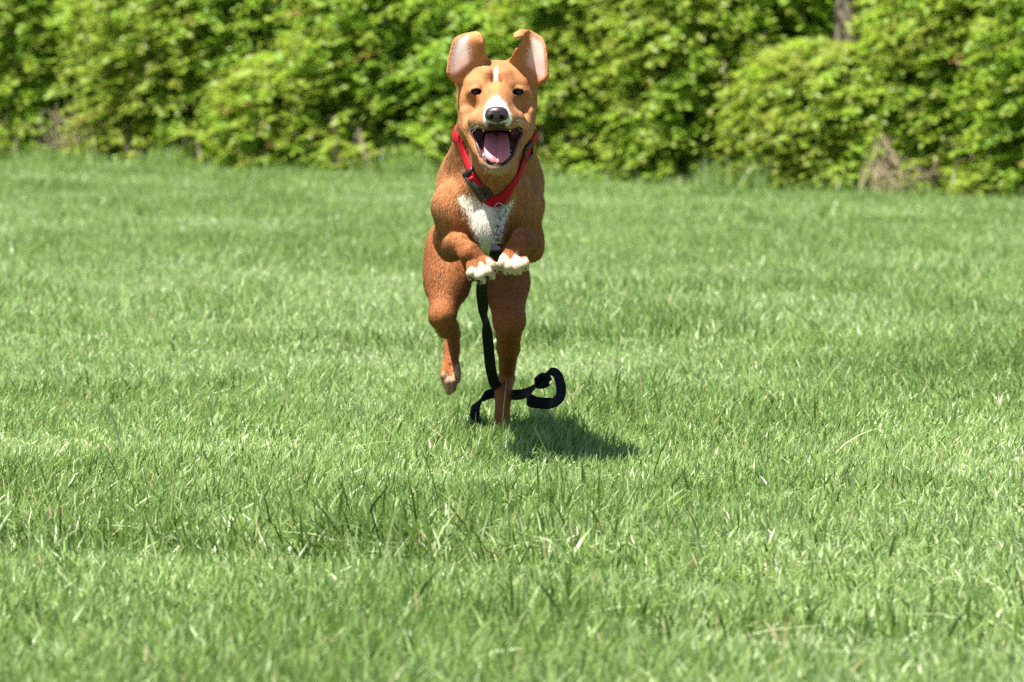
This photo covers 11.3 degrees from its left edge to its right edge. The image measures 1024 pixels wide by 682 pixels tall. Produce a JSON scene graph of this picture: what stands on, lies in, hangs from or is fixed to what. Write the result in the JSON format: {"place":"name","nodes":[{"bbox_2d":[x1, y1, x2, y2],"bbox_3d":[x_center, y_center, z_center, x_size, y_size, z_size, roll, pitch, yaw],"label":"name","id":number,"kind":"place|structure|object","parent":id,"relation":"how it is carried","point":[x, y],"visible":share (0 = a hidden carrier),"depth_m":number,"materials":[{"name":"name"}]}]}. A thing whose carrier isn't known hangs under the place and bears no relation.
{"place":"outdoors","nodes":[
{"label":"outdoors","id":0,"kind":"place"},
{"bbox_2d":[0,154,1023,681],"bbox_3d":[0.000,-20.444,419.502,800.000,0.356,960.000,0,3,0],"label":"ground","id":1,"kind":"structure","parent":0,"point":[714,555],"depth_m":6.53,"materials":[{"name":"green plant"}]},
{"bbox_2d":[3,122,8,158],"bbox_3d":[-3.559,-1.379,36.281,0.032,0.317,0.119,1,3,18],"label":"stick","id":2,"kind":"object","parent":1,"relation":"on","point":[7,137],"visible":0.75,"depth_m":36.29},
{"bbox_2d":[0,116,52,159],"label":"leafy sprig","id":3,"kind":"object","parent":1,"relation":"on","point":[15,133],"visible":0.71,"depth_m":36.24,"materials":[{"name":"green plant"}]},
{"bbox_2d":[45,506,50,522],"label":"dry leaf","id":4,"kind":"object","parent":1,"relation":"on","point":[48,510],"visible":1,"depth_m":7.22,"materials":[{"name":"plant"}]},
{"bbox_2d":[0,0,115,156],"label":"shrub","id":5,"kind":"object","parent":1,"relation":"on","point":[17,113],"visible":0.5,"depth_m":36.45,"materials":[{"name":"green plant"}]},
{"bbox_2d":[70,107,86,153],"bbox_3d":[-3.026,-1.418,35.828,0.195,0.455,0.018,-2,3,-32],"label":"stick","id":6,"kind":"object","parent":1,"relation":"on","point":[77,137],"visible":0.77,"depth_m":35.83,"materials":[{"name":"brown wood"}]},
{"bbox_2d":[33,84,127,162],"bbox_3d":[-2.959,-1.502,35.857,0.768,0.578,0.909,0,3,0],"label":"twig tangle","id":7,"kind":"object","parent":1,"relation":"on","point":[55,141],"visible":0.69,"depth_m":35.98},
{"bbox_2d":[0,0,209,159],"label":"shrub","id":8,"kind":"object","parent":1,"relation":"on","point":[28,36],"visible":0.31,"depth_m":36.37,"materials":[{"name":"green plant"}]},
{"bbox_2d":[91,123,173,161],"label":"leafy sprig","id":9,"kind":"object","parent":1,"relation":"on","point":[141,134],"visible":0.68,"depth_m":35.45,"materials":[{"name":"green plant"}]},
{"bbox_2d":[47,0,249,163],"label":"shrub","id":10,"kind":"object","parent":1,"relation":"on","point":[137,103],"visible":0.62,"depth_m":35.57,"materials":[{"name":"green plant"}]},
{"bbox_2d":[158,121,240,166],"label":"leafy sprig","id":11,"kind":"object","parent":1,"relation":"on","point":[185,131],"visible":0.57,"depth_m":35.09,"materials":[{"name":"green plant"}]},
{"bbox_2d":[123,0,318,163],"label":"shrub","id":12,"kind":"object","parent":1,"relation":"on","point":[184,65],"visible":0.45,"depth_m":35.33,"materials":[{"name":"green plant"}]},
{"bbox_2d":[194,47,373,170],"bbox_3d":[-1.513,-1.533,34.900,1.284,0.914,1.315,0,3,0],"label":"shrub","id":13,"kind":"object","parent":1,"relation":"on","point":[260,145],"visible":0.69,"depth_m":34.63,"materials":[{"name":"green plant"}]},
{"bbox_2d":[184,0,397,163],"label":"shrub","id":14,"kind":"object","parent":1,"relation":"on","point":[247,48],"visible":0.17,"depth_m":35.13,"materials":[{"name":"green plant"}]},
{"bbox_2d":[305,115,396,172],"bbox_3d":[-1.021,-1.262,34.270,0.693,0.474,0.743,0,3,0],"label":"leafy sprig","id":15,"kind":"object","parent":1,"relation":"on","point":[352,148],"visible":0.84,"depth_m":34.14,"materials":[{"name":"green plant"}]},
{"bbox_2d":[258,0,456,172],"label":"shrub","id":16,"kind":"object","parent":1,"relation":"on","point":[331,39],"visible":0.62,"depth_m":34.31,"materials":[{"name":"green plant"}]},
{"bbox_2d":[359,129,369,171],"bbox_3d":[-0.965,-1.234,34.029,0.022,0.334,0.138,-2,4,-37],"label":"stick","id":17,"kind":"object","parent":1,"relation":"on","point":[365,149],"visible":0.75,"depth_m":34.03,"materials":[{"name":"wood"}]},
{"bbox_2d":[361,127,450,171],"bbox_3d":[-0.565,-1.206,33.847,0.674,0.398,0.735,1,3,23],"label":"leafy sprig","id":18,"kind":"object","parent":1,"relation":"on","point":[435,152],"visible":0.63,"depth_m":33.78,"materials":[{"name":"green plant"}]},
{"bbox_2d":[335,0,501,163],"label":"shrub","id":19,"kind":"object","parent":1,"relation":"on","point":[410,131],"visible":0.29,"depth_m":34.12,"materials":[{"name":"green plant"}]},
{"bbox_2d":[422,29,548,432],"bbox_3d":[-0.054,-0.176,8.790,0.192,0.699,1.322,0,3,-2],"label":"dog","id":20,"kind":"object","parent":1,"relation":"on","point":[496,101],"visible":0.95,"depth_m":8.31},
{"bbox_2d":[452,125,536,216],"bbox_3d":[-0.029,-0.286,8.360,0.139,0.166,0.167,0,3,0],"label":"dog collar","id":21,"kind":"object","parent":20,"relation":"attached to","point":[482,192],"visible":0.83,"depth_m":8.29,"materials":[{"name":"red fabric"}]},
{"bbox_2d":[470,210,565,424],"bbox_3d":[0.009,-0.036,8.694,0.165,0.390,0.861,0,3,0],"label":"dog leash","id":22,"kind":"object","parent":21,"relation":"hanging from","point":[542,380],"visible":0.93,"depth_m":8.77,"materials":[{"name":"fabric"}]},
{"bbox_2d":[396,0,587,172],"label":"shrub","id":23,"kind":"object","parent":1,"relation":"on","point":[448,85],"visible":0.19,"depth_m":33.75,"materials":[{"name":"green plant"}]},
{"bbox_2d":[0,133,1023,200],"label":"tall grass","id":24,"kind":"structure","parent":1,"relation":"on","point":[758,180],"depth_m":33.28,"materials":[{"name":"green plant"}]},
{"bbox_2d":[0,0,1023,154],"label":"understorey","id":25,"kind":"object","parent":1,"relation":"on","point":[866,5],"visible":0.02,"depth_m":34.88,"materials":[{"name":"green plant"}]},
{"bbox_2d":[537,119,602,175],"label":"leafy sprig","id":26,"kind":"object","parent":1,"relation":"on","point":[556,140],"visible":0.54,"depth_m":33.02,"materials":[{"name":"green plant"}]},
{"bbox_2d":[470,0,680,178],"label":"shrub","id":27,"kind":"object","parent":1,"relation":"on","point":[571,105],"visible":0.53,"depth_m":33.00,"materials":[{"name":"green plant"}]},
{"bbox_2d":[544,142,649,183],"bbox_3d":[0.548,-1.094,32.820,0.603,0.346,0.726,3,4,44],"label":"leafy sprig","id":28,"kind":"object","parent":1,"relation":"on","point":[604,165],"visible":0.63,"depth_m":32.77,"materials":[{"name":"green plant"}]},
{"bbox_2d":[536,0,702,179],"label":"shrub","id":29,"kind":"object","parent":1,"relation":"on","point":[561,118],"visible":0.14,"depth_m":33.11,"materials":[{"name":"green plant"}]},
{"bbox_2d":[609,125,704,183],"bbox_3d":[0.938,-1.133,32.533,0.650,0.454,0.634,-2,3,-28],"label":"leafy sprig","id":30,"kind":"object","parent":1,"relation":"on","point":[648,175],"visible":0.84,"depth_m":32.48,"materials":[{"name":"green plant"}]},
{"bbox_2d":[636,567,710,584],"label":"broadleaf weed","id":31,"kind":"object","parent":1,"relation":"on","point":[682,573],"visible":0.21,"depth_m":6.53,"materials":[{"name":"green plant"}]},
{"bbox_2d":[572,0,798,185],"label":"shrub","id":32,"kind":"object","parent":1,"relation":"on","point":[662,100],"visible":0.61,"depth_m":32.47,"materials":[{"name":"green plant"}]},
{"bbox_2d":[724,61,727,184],"bbox_3d":[1.336,-1.329,32.186,0.025,0.834,0.111,0,3,-2],"label":"stick","id":33,"kind":"object","parent":1,"relation":"on","point":[727,120],"visible":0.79,"depth_m":32.19,"materials":[{"name":"wood"}]},
{"bbox_2d":[633,0,833,164],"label":"shrub","id":34,"kind":"object","parent":1,"relation":"on","point":[662,67],"visible":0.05,"depth_m":33.06,"materials":[{"name":"green plant"}]},
{"bbox_2d":[707,570,760,588],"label":"broadleaf weed","id":35,"kind":"object","parent":1,"relation":"on","point":[715,575],"visible":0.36,"depth_m":6.49,"materials":[{"name":"green plant"}]},
{"bbox_2d":[647,0,861,181],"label":"shrub","id":36,"kind":"object","parent":1,"relation":"on","point":[791,8],"visible":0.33,"depth_m":32.52,"materials":[{"name":"green plant"}]},
{"bbox_2d":[757,142,835,191],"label":"leafy sprig","id":37,"kind":"object","parent":1,"relation":"on","point":[781,170],"visible":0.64,"depth_m":31.68,"materials":[{"name":"green plant"}]},
{"bbox_2d":[705,34,891,191],"bbox_3d":[1.882,-1.377,32.095,1.357,1.058,1.305,0,3,0],"label":"shrub","id":38,"kind":"object","parent":1,"relation":"on","point":[778,62],"visible":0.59,"depth_m":31.82,"materials":[{"name":"green plant"}]},
{"bbox_2d":[800,0,805,38],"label":"tree","id":39,"kind":"object","parent":1,"relation":"on","point":[804,12],"depth_m":32.62,"materials":[{"name":"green plant"}]},
{"bbox_2d":[731,0,892,50],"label":"shrub","id":40,"kind":"object","parent":1,"relation":"on","point":[829,13],"visible":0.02,"depth_m":33.33,"materials":[{"name":"green plant"}]},
{"bbox_2d":[834,0,858,41],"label":"tree","id":41,"kind":"object","parent":1,"relation":"on","point":[845,11],"visible":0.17,"depth_m":32.38,"materials":[{"name":"brown plant"}]},
{"bbox_2d":[802,154,898,192],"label":"leafy sprig","id":42,"kind":"object","parent":1,"relation":"on","point":[856,165],"visible":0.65,"depth_m":31.47,"materials":[{"name":"green plant"}]},
{"bbox_2d":[749,37,955,191],"bbox_3d":[2.185,-1.360,31.963,1.465,1.044,1.374,0,3,0],"label":"shrub","id":43,"kind":"object","parent":1,"relation":"on","point":[836,94],"visible":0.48,"depth_m":31.60,"materials":[{"name":"green plant"}]},
{"bbox_2d":[857,131,951,195],"bbox_3d":[2.369,-1.017,31.268,0.706,0.506,0.560,0,3,0],"label":"dead vine heap","id":44,"kind":"object","parent":1,"relation":"on","point":[882,164],"visible":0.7,"depth_m":31.27,"materials":[{"name":"brown plant"}]},
{"bbox_2d":[834,0,1023,196],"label":"shrub","id":45,"kind":"object","parent":1,"relation":"on","point":[904,20],"visible":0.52,"depth_m":31.31,"materials":[{"name":"green plant"}]},
{"bbox_2d":[879,153,993,197],"bbox_3d":[2.615,-0.956,31.235,0.689,0.362,0.662,1,3,25],"label":"leafy sprig","id":46,"kind":"object","parent":1,"relation":"on","point":[954,163],"visible":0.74,"depth_m":31.10,"materials":[{"name":"green plant"}]},
{"bbox_2d":[902,588,986,607],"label":"broadleaf weed","id":47,"kind":"object","parent":1,"relation":"on","point":[976,591],"visible":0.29,"depth_m":6.01,"materials":[{"name":"green plant"}]},
{"bbox_2d":[873,0,1023,196],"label":"shrub","id":48,"kind":"object","parent":1,"relation":"on","point":[938,107],"visible":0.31,"depth_m":31.28,"materials":[{"name":"green plant"}]},
{"bbox_2d":[971,153,974,196],"bbox_3d":[2.760,-0.967,30.884,0.023,0.314,0.109,0,3,3],"label":"stick","id":49,"kind":"object","parent":1,"relation":"on","point":[973,172],"visible":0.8,"depth_m":30.90,"materials":[{"name":"brown wood"}]},
{"bbox_2d":[927,0,1023,198],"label":"shrub","id":50,"kind":"object","parent":1,"relation":"on","point":[996,136],"visible":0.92,"depth_m":30.80,"materials":[{"name":"green plant"}]},
{"bbox_2d":[936,143,1023,197],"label":"leafy sprig","id":51,"kind":"object","parent":1,"relation":"on","point":[972,177],"visible":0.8,"depth_m":30.84,"materials":[{"name":"green plant"}]}
]}

